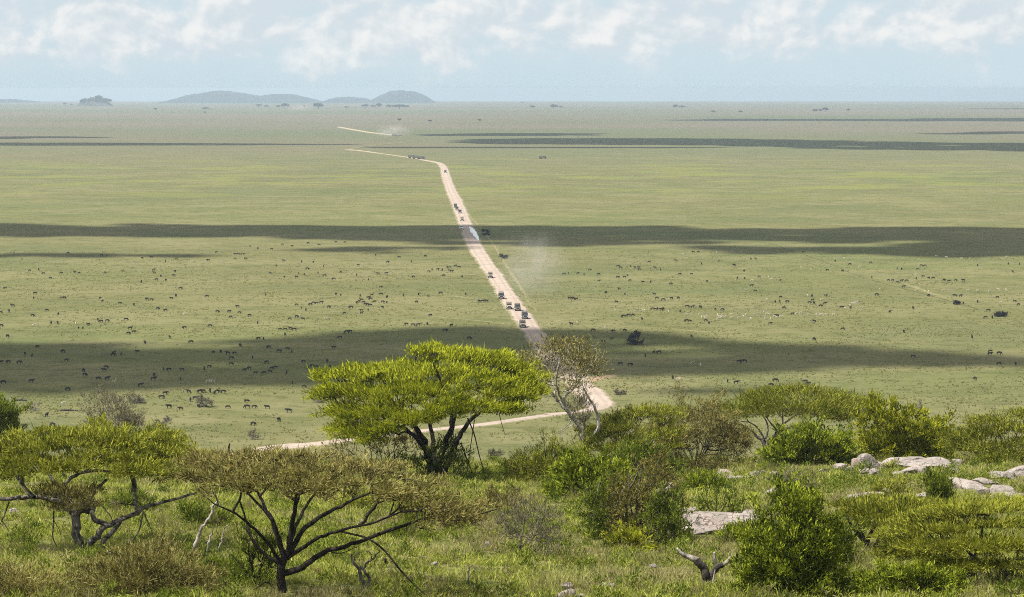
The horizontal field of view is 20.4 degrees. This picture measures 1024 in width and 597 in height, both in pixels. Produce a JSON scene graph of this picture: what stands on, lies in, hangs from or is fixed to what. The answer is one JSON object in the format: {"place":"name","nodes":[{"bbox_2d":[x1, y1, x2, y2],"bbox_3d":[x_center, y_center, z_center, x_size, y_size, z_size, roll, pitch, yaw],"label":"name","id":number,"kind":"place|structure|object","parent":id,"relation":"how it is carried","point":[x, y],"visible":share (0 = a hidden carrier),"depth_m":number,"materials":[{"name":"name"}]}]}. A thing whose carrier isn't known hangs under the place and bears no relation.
{"place":"outdoors","nodes":[
{"label":"outdoors","id":0,"kind":"place"},
{"bbox_2d":[0,99,38,102],"bbox_3d":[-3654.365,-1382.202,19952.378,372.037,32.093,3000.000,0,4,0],"label":"hill","id":1,"kind":"structure","parent":0,"point":[13,101],"depth_m":20077.98,"materials":[{"name":"blue"}]},
{"bbox_2d":[157,91,321,102],"bbox_3d":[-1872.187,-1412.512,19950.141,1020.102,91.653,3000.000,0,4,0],"label":"hill","id":2,"kind":"structure","parent":0,"point":[221,97],"depth_m":18969.86,"materials":[{"name":"blue"}]},
{"bbox_2d":[318,96,368,102],"bbox_3d":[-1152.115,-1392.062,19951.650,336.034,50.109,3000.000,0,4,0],"label":"hill","id":3,"kind":"structure","parent":0,"point":[348,99],"depth_m":19037.19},
{"bbox_2d":[337,127,401,135],"bbox_3d":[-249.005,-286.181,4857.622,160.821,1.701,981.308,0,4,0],"label":"road","id":4,"kind":"structure","parent":0,"point":[364,131],"depth_m":4767.42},
{"bbox_2d":[345,149,416,158],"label":"road","id":5,"kind":"structure","parent":0,"point":[377,153],"depth_m":3174.56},
{"bbox_2d":[350,140,427,148],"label":"road","id":6,"kind":"structure","parent":0,"point":[386,144],"depth_m":3654.64,"materials":[{"name":"beige soil"}]},
{"bbox_2d":[232,414,563,453],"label":"track","id":7,"kind":"structure","parent":0,"point":[295,445],"depth_m":592.08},
{"bbox_2d":[364,90,435,102],"bbox_3d":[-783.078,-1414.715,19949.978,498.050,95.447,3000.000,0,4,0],"label":"hill","id":8,"kind":"structure","parent":0,"point":[400,96],"depth_m":18954.46,"materials":[{"name":"blue"}]},
{"bbox_2d":[469,227,478,239],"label":"water","id":9,"kind":"structure","parent":0,"point":[473,231],"depth_m":1402.64,"materials":[{"name":"grey liquid"}]},
{"bbox_2d":[0,101,1023,596],"bbox_3d":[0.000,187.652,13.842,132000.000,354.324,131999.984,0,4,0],"label":"ground","id":10,"kind":"structure","parent":0,"point":[910,183],"depth_m":1300.77,"materials":[{"name":"green plant"}]},
{"bbox_2d":[0,391,33,450],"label":"shrub","id":11,"kind":"object","parent":10,"relation":"on","point":[9,415],"visible":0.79,"depth_m":225.72,"materials":[{"name":"green plant"}]},
{"bbox_2d":[0,557,79,596],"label":"thorn bush","id":12,"kind":"object","parent":10,"relation":"on","point":[22,583],"visible":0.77,"depth_m":106.95,"materials":[{"name":"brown plant"}]},
{"bbox_2d":[15,477,106,548],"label":"umbrella acacia","id":13,"kind":"object","parent":10,"relation":"on","point":[80,491],"visible":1,"depth_m":124.53,"materials":[{"name":"green plant"}]},
{"bbox_2d":[76,95,113,105],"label":"rocky outcrop","id":14,"kind":"object","parent":10,"relation":"on","point":[98,100],"visible":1,"depth_m":13750.34,"materials":[{"name":"grey stone"}]},
{"bbox_2d":[87,412,112,452],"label":"shrub","id":15,"kind":"object","parent":10,"relation":"on","point":[99,419],"visible":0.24,"depth_m":229.20,"materials":[{"name":"green plant"}]},
{"bbox_2d":[0,420,216,549],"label":"umbrella acacia","id":16,"kind":"object","parent":10,"relation":"on","point":[21,457],"visible":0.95,"depth_m":126.32,"materials":[{"name":"green plant"}]},
{"bbox_2d":[76,378,151,452],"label":"shrub","id":17,"kind":"object","parent":10,"relation":"on","point":[120,417],"visible":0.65,"depth_m":232.91,"materials":[{"name":"grey plant"}]},
{"bbox_2d":[99,482,165,510],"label":"shrub","id":18,"kind":"object","parent":10,"relation":"on","point":[129,498],"visible":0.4,"depth_m":151.25,"materials":[{"name":"green plant"}]},
{"bbox_2d":[129,395,144,401],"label":"dead bush","id":19,"kind":"object","parent":10,"relation":"on","point":[138,398],"visible":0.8,"depth_m":644.62,"materials":[{"name":"brown plant"}]},
{"bbox_2d":[122,418,169,435],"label":"shrub","id":20,"kind":"object","parent":10,"relation":"on","point":[151,427],"visible":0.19,"depth_m":227.72,"materials":[{"name":"green plant"}]},
{"bbox_2d":[62,524,233,596],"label":"thorn bush","id":21,"kind":"object","parent":10,"relation":"on","point":[141,572],"visible":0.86,"depth_m":106.63,"materials":[{"name":"green plant"}]},
{"bbox_2d":[151,418,166,428],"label":"dead bush","id":22,"kind":"object","parent":10,"relation":"on","point":[162,422],"visible":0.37,"depth_m":593.98,"materials":[{"name":"grey plant"}]},
{"bbox_2d":[195,393,214,406],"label":"dead bush","id":23,"kind":"object","parent":10,"relation":"on","point":[204,400],"visible":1,"depth_m":636.24,"materials":[{"name":"grey plant"}]},
{"bbox_2d":[192,501,218,549],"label":"dead branch","id":24,"kind":"object","parent":10,"relation":"on","point":[195,543],"visible":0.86,"depth_m":121.00,"materials":[{"name":"grey wood"}]},
{"bbox_2d":[175,500,238,526],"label":"shrub","id":25,"kind":"object","parent":10,"relation":"on","point":[194,513],"visible":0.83,"depth_m":141.10,"materials":[{"name":"green plant"}]},
{"bbox_2d":[206,527,213,550],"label":"dead branch","id":26,"kind":"object","parent":10,"relation":"on","point":[208,545],"visible":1,"depth_m":121.06,"materials":[{"name":"grey wood"}]},
{"bbox_2d":[218,524,228,550],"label":"dead branch","id":27,"kind":"object","parent":10,"relation":"on","point":[222,538],"visible":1,"depth_m":121.07,"materials":[{"name":"grey wood"}]},
{"bbox_2d":[196,544,265,582],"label":"shrub","id":28,"kind":"object","parent":10,"relation":"on","point":[222,560],"visible":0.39,"depth_m":112.91,"materials":[{"name":"green plant"}]},
{"bbox_2d":[247,428,260,439],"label":"dead bush","id":29,"kind":"object","parent":10,"relation":"on","point":[253,433],"visible":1,"depth_m":576.43,"materials":[{"name":"grey plant"}]},
{"bbox_2d":[231,519,285,584],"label":"shrub","id":30,"kind":"object","parent":10,"relation":"on","point":[253,553],"visible":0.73,"depth_m":111.47,"materials":[{"name":"green plant"}]},
{"bbox_2d":[163,441,503,593],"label":"umbrella acacia","id":31,"kind":"object","parent":10,"relation":"on","point":[289,482],"visible":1,"depth_m":107.36,"materials":[{"name":"green plant"}]},
{"bbox_2d":[330,491,379,510],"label":"shrub","id":32,"kind":"object","parent":10,"relation":"on","point":[359,503],"visible":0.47,"depth_m":151.16,"materials":[{"name":"green plant"}]},
{"bbox_2d":[350,549,380,588],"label":"dead tree","id":33,"kind":"object","parent":10,"relation":"on","point":[359,569],"visible":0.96,"depth_m":109.01,"materials":[{"name":"grey wood"}]},
{"bbox_2d":[321,427,435,462],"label":"thicket","id":34,"kind":"object","parent":10,"relation":"on","point":[401,438],"visible":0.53,"depth_m":188.15,"materials":[{"name":"green plant"}]},
{"bbox_2d":[383,512,442,538],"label":"shrub","id":35,"kind":"object","parent":10,"relation":"on","point":[401,522],"visible":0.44,"depth_m":130.90,"materials":[{"name":"green plant"}]},
{"bbox_2d":[388,478,453,524],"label":"shrub","id":36,"kind":"object","parent":10,"relation":"on","point":[409,514],"visible":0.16,"depth_m":136.78,"materials":[{"name":"green plant"}]},
{"bbox_2d":[302,335,553,473],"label":"umbrella acacia","id":37,"kind":"object","parent":10,"relation":"on","point":[516,384],"visible":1,"depth_m":184.74,"materials":[{"name":"green plant"}]},
{"bbox_2d":[395,430,497,479],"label":"thicket","id":38,"kind":"object","parent":10,"relation":"on","point":[438,454],"visible":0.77,"depth_m":184.88,"materials":[{"name":"green plant"}]},
{"bbox_2d":[429,316,506,323],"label":"footpath","id":39,"kind":"structure","parent":10,"relation":"on","point":[467,319],"depth_m":877.05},
{"bbox_2d":[481,228,489,234],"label":"shrub","id":40,"kind":"object","parent":10,"relation":"on","point":[486,230],"visible":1,"depth_m":1381.98,"materials":[{"name":"green plant"}]},
{"bbox_2d":[487,447,503,458],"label":"dead bush","id":41,"kind":"object","parent":10,"relation":"on","point":[492,452],"visible":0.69,"depth_m":543.26,"materials":[{"name":"grey plant"}]},
{"bbox_2d":[476,479,526,509],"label":"shrub","id":42,"kind":"object","parent":10,"relation":"on","point":[489,494],"visible":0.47,"depth_m":150.87,"materials":[{"name":"green plant"}]},
{"bbox_2d":[467,211,537,311],"bbox_3d":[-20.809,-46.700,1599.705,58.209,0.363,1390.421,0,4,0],"label":"footpath","id":43,"kind":"structure","parent":10,"relation":"on","point":[512,275],"depth_m":1101.37,"materials":[{"name":"beige soil"}]},
{"bbox_2d":[3,241,1019,289],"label":"distant herd","id":44,"kind":"object","parent":10,"relation":"on","point":[462,275],"visible":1,"depth_m":1102.44},
{"bbox_2d":[0,449,1023,596],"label":"grass","id":45,"kind":"structure","parent":10,"relation":"on","point":[328,590],"depth_m":128.75,"materials":[{"name":"green plant"}]},
{"bbox_2d":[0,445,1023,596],"bbox_3d":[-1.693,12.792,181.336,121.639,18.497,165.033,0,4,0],"label":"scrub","id":46,"kind":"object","parent":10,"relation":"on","point":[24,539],"visible":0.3,"depth_m":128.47,"materials":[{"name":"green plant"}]},
{"bbox_2d":[0,250,1023,461],"bbox_3d":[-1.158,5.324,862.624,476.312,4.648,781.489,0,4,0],"label":"tussocks","id":47,"kind":"object","parent":10,"relation":"on","point":[499,340],"visible":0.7,"depth_m":822.53,"materials":[{"name":"green plant"}]},
{"bbox_2d":[490,457,538,478],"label":"thorn bush","id":48,"kind":"object","parent":10,"relation":"on","point":[505,470],"visible":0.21,"depth_m":190.67,"materials":[{"name":"green plant"}]},
{"bbox_2d":[488,484,569,555],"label":"bush","id":49,"kind":"object","parent":10,"relation":"on","point":[536,525],"visible":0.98,"depth_m":123.03,"materials":[{"name":"plant"}]},
{"bbox_2d":[496,425,595,482],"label":"thorn bush","id":50,"kind":"object","parent":10,"relation":"on","point":[532,465],"visible":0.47,"depth_m":181.08,"materials":[{"name":"green plant"}]},
{"bbox_2d":[488,332,614,454],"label":"thorn tree","id":51,"kind":"object","parent":10,"relation":"on","point":[577,365],"visible":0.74,"depth_m":197.08,"materials":[{"name":"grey plant"}]},
{"bbox_2d":[556,588,575,596],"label":"rock","id":52,"kind":"object","parent":10,"relation":"on","point":[573,592],"visible":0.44,"depth_m":107.64,"materials":[{"name":"stone"}]},
{"bbox_2d":[561,582,574,589],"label":"rock","id":53,"kind":"object","parent":10,"relation":"on","point":[571,587],"visible":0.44,"depth_m":110.04,"materials":[{"name":"stone"}]},
{"bbox_2d":[545,317,598,326],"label":"footpath","id":54,"kind":"structure","parent":10,"relation":"on","point":[547,325],"depth_m":873.16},
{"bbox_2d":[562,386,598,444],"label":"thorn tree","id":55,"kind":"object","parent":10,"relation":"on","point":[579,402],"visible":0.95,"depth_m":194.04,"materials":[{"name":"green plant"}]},
{"bbox_2d":[539,444,642,500],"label":"leafy bush","id":56,"kind":"object","parent":10,"relation":"on","point":[574,468],"visible":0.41,"depth_m":160.53,"materials":[{"name":"green plant"}]},
{"bbox_2d":[569,465,623,538],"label":"bush","id":57,"kind":"object","parent":10,"relation":"on","point":[589,499],"visible":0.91,"depth_m":131.85,"materials":[{"name":"plant"}]},
{"bbox_2d":[613,388,626,394],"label":"shrub","id":58,"kind":"object","parent":10,"relation":"on","point":[621,392],"visible":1,"depth_m":660.91,"materials":[{"name":"green plant"}]},
{"bbox_2d":[597,516,660,551],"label":"leafy bush","id":59,"kind":"object","parent":10,"relation":"on","point":[630,536],"visible":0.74,"depth_m":125.72,"materials":[{"name":"green plant"}]},
{"bbox_2d":[567,400,693,466],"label":"umbrella acacia","id":60,"kind":"object","parent":10,"relation":"on","point":[615,424],"visible":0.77,"depth_m":197.33,"materials":[{"name":"green plant"}]},
{"bbox_2d":[626,330,644,344],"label":"shrub","id":61,"kind":"object","parent":10,"relation":"on","point":[631,336],"visible":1,"depth_m":791.08,"materials":[{"name":"green plant"}]},
{"bbox_2d":[587,432,695,483],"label":"thorn bush","id":62,"kind":"object","parent":10,"relation":"on","point":[625,453],"visible":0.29,"depth_m":178.62,"materials":[{"name":"green plant"}]},
{"bbox_2d":[600,440,693,539],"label":"bush","id":63,"kind":"object","parent":10,"relation":"on","point":[627,494],"visible":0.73,"depth_m":130.79,"materials":[{"name":"plant"}]},
{"bbox_2d":[634,480,692,545],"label":"bush","id":64,"kind":"object","parent":10,"relation":"on","point":[661,519],"visible":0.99,"depth_m":128.69,"materials":[{"name":"plant"}]},
{"bbox_2d":[635,380,761,470],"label":"thorn bush","id":65,"kind":"object","parent":10,"relation":"on","point":[740,436],"visible":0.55,"depth_m":204.99,"materials":[{"name":"green plant"}]},
{"bbox_2d":[681,525,721,534],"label":"rock","id":66,"kind":"object","parent":10,"relation":"on","point":[700,530],"visible":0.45,"depth_m":134.13,"materials":[{"name":"stone"}]},
{"bbox_2d":[675,466,729,491],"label":"shrub","id":67,"kind":"object","parent":10,"relation":"on","point":[700,480],"visible":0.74,"depth_m":168.79,"materials":[{"name":"green plant"}]},
{"bbox_2d":[677,548,731,585],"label":"dead tree","id":68,"kind":"object","parent":10,"relation":"on","point":[700,564],"visible":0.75,"depth_m":108.95,"materials":[{"name":"grey wood"}]},
{"bbox_2d":[680,511,758,530],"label":"rock","id":69,"kind":"object","parent":10,"relation":"on","point":[709,519],"visible":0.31,"depth_m":136.32,"materials":[{"name":"stone"}]},
{"bbox_2d":[690,472,750,512],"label":"bush","id":70,"kind":"object","parent":10,"relation":"on","point":[699,501],"visible":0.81,"depth_m":138.92,"materials":[{"name":"green plant"}]},
{"bbox_2d":[713,515,755,545],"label":"shrub","id":71,"kind":"object","parent":10,"relation":"on","point":[728,526],"visible":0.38,"depth_m":128.90,"materials":[{"name":"green plant"}]},
{"bbox_2d":[733,463,821,544],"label":"shrub","id":72,"kind":"object","parent":10,"relation":"on","point":[788,474],"visible":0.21,"depth_m":118.88,"materials":[{"name":"green plant"}]},
{"bbox_2d":[702,380,866,459],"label":"umbrella acacia","id":73,"kind":"object","parent":10,"relation":"on","point":[833,404],"visible":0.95,"depth_m":226.32,"materials":[{"name":"green plant"}]},
{"bbox_2d":[723,470,861,596],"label":"leafy bush","id":74,"kind":"object","parent":10,"relation":"on","point":[792,544],"visible":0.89,"depth_m":105.12,"materials":[{"name":"green plant"}]},
{"bbox_2d":[750,411,863,467],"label":"leafy bush","id":75,"kind":"object","parent":10,"relation":"on","point":[805,438],"visible":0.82,"depth_m":200.10,"materials":[{"name":"green plant"}]},
{"bbox_2d":[832,463,848,469],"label":"rock","id":76,"kind":"object","parent":10,"relation":"on","point":[840,464],"visible":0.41,"depth_m":192.64,"materials":[{"name":"stone"}]},
{"bbox_2d":[822,512,869,561],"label":"shrub","id":77,"kind":"object","parent":10,"relation":"on","point":[850,535],"visible":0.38,"depth_m":121.06,"materials":[{"name":"green plant"}]},
{"bbox_2d":[851,458,858,471],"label":"rock","id":78,"kind":"object","parent":10,"relation":"on","point":[854,461],"visible":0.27,"depth_m":190.14,"materials":[{"name":"stone"}]},
{"bbox_2d":[857,453,879,468],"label":"rock","id":79,"kind":"object","parent":10,"relation":"on","point":[863,457],"visible":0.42,"depth_m":192.48,"materials":[{"name":"stone"}]},
{"bbox_2d":[868,468,878,474],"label":"rock","id":80,"kind":"object","parent":10,"relation":"on","point":[873,470],"visible":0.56,"depth_m":183.37,"materials":[{"name":"stone"}]},
{"bbox_2d":[880,458,896,467],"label":"aloe","id":81,"kind":"object","parent":10,"relation":"on","point":[891,462],"visible":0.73,"depth_m":189.93,"materials":[{"name":"green plant"}]},
{"bbox_2d":[862,475,916,495],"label":"shrub","id":82,"kind":"object","parent":10,"relation":"on","point":[879,487],"visible":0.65,"depth_m":161.03,"materials":[{"name":"green plant"}]},
{"bbox_2d":[822,489,961,548],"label":"umbrella acacia","id":83,"kind":"object","parent":10,"relation":"on","point":[874,505],"visible":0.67,"depth_m":127.30,"materials":[{"name":"green plant"}]},
{"bbox_2d":[883,456,923,466],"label":"rock","id":84,"kind":"object","parent":10,"relation":"on","point":[902,459],"visible":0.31,"depth_m":196.45,"materials":[{"name":"stone"}]},
{"bbox_2d":[851,388,956,459],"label":"leafy bush","id":85,"kind":"object","parent":10,"relation":"on","point":[894,438],"visible":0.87,"depth_m":207.89,"materials":[{"name":"green plant"}]},
{"bbox_2d":[845,555,970,596],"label":"leafy bush","id":86,"kind":"object","parent":10,"relation":"on","point":[923,576],"visible":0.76,"depth_m":104.61,"materials":[{"name":"green plant"}]},
{"bbox_2d":[872,277,946,297],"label":"footpath","id":87,"kind":"structure","parent":10,"relation":"on","point":[913,286],"depth_m":1008.17,"materials":[{"name":"beige soil"}]},
{"bbox_2d":[900,466,927,472],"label":"rock","id":88,"kind":"object","parent":10,"relation":"on","point":[916,469],"visible":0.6,"depth_m":183.23,"materials":[{"name":"stone"}]},
{"bbox_2d":[898,460,950,468],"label":"rock","id":89,"kind":"object","parent":10,"relation":"on","point":[925,463],"visible":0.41,"depth_m":191.27,"materials":[{"name":"stone"}]},
{"bbox_2d":[904,457,959,465],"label":"rock","id":90,"kind":"object","parent":10,"relation":"on","point":[935,458],"visible":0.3,"depth_m":193.14,"materials":[{"name":"stone"}]},
{"bbox_2d":[912,463,957,500],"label":"shrub","id":91,"kind":"object","parent":10,"relation":"on","point":[939,483],"visible":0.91,"depth_m":150.70,"materials":[{"name":"green plant"}]},
{"bbox_2d":[863,491,1023,579],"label":"umbrella acacia","id":92,"kind":"object","parent":10,"relation":"on","point":[917,526],"visible":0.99,"depth_m":112.48,"materials":[{"name":"green plant"}]},
{"bbox_2d":[949,477,983,488],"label":"rock","id":93,"kind":"object","parent":10,"relation":"on","point":[970,484],"visible":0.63,"depth_m":164.38,"materials":[{"name":"stone"}]},
{"bbox_2d":[931,405,1023,463],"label":"umbrella acacia","id":94,"kind":"object","parent":10,"relation":"on","point":[971,438],"visible":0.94,"depth_m":199.15,"materials":[{"name":"green plant"}]},
{"bbox_2d":[975,487,989,494],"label":"rock","id":95,"kind":"object","parent":10,"relation":"on","point":[980,489],"visible":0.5,"depth_m":160.70,"materials":[{"name":"stone"}]},
{"bbox_2d":[973,477,998,483],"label":"rock","id":96,"kind":"object","parent":10,"relation":"on","point":[981,480],"visible":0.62,"depth_m":167.77,"materials":[{"name":"stone"}]},
{"bbox_2d":[987,470,1013,478],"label":"rock","id":97,"kind":"object","parent":10,"relation":"on","point":[1002,473],"visible":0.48,"depth_m":174.49,"materials":[{"name":"stone"}]},
{"bbox_2d":[993,311,1007,316],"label":"shrub","id":98,"kind":"object","parent":10,"relation":"on","point":[1000,313],"visible":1,"depth_m":888.10,"materials":[{"name":"green plant"}]},
{"bbox_2d":[990,485,1014,492],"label":"rock","id":99,"kind":"object","parent":10,"relation":"on","point":[999,488],"visible":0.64,"depth_m":161.34,"materials":[{"name":"stone"}]},
{"bbox_2d":[992,569,1023,596],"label":"leafy bush","id":100,"kind":"object","parent":10,"relation":"on","point":[1018,582],"visible":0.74,"depth_m":105.07,"materials":[{"name":"green plant"}]},
{"bbox_2d":[1002,492,1023,497],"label":"rock","id":101,"kind":"object","parent":10,"relation":"on","point":[1012,493],"visible":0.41,"depth_m":159.03,"materials":[{"name":"stone"}]},
{"bbox_2d":[1005,465,1023,478],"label":"rock","id":102,"kind":"object","parent":10,"relation":"on","point":[1017,470],"visible":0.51,"depth_m":175.82,"materials":[{"name":"stone"}]},
{"bbox_2d":[0,0,1023,100],"label":"sky","id":103,"kind":"structure","parent":0,"point":[51,50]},
{"bbox_2d":[417,159,615,414],"bbox_3d":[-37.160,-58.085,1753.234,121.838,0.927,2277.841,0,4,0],"label":"road","id":104,"kind":"structure","parent":0,"point":[485,262],"depth_m":996.32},
{"bbox_2d":[506,301,511,308],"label":"safari jeep","id":105,"kind":"object","parent":104,"relation":"on","point":[508,304],"visible":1,"depth_m":915.73,"materials":[{"name":"beige metal"}]},
{"bbox_2d":[514,303,520,310],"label":"safari jeep","id":106,"kind":"object","parent":104,"relation":"on","point":[517,306],"visible":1,"depth_m":908.66,"materials":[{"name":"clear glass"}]},
{"bbox_2d":[519,319,525,326],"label":"safari jeep","id":107,"kind":"object","parent":104,"relation":"on","point":[522,322],"visible":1,"depth_m":845.38,"materials":[{"name":"beige metal"}]},
{"bbox_2d":[521,311,527,318],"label":"safari jeep","id":108,"kind":"object","parent":104,"relation":"on","point":[524,314],"visible":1,"depth_m":876.65,"materials":[{"name":"grey metal"}]},
{"bbox_2d":[590,375,616,381],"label":"track","id":109,"kind":"structure","parent":0,"point":[602,378],"depth_m":699.89,"materials":[{"name":"beige soil"}]},
{"bbox_2d":[768,243,1023,323],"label":"dirt track","id":110,"kind":"structure","parent":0,"point":[891,285],"depth_m":1025.99,"materials":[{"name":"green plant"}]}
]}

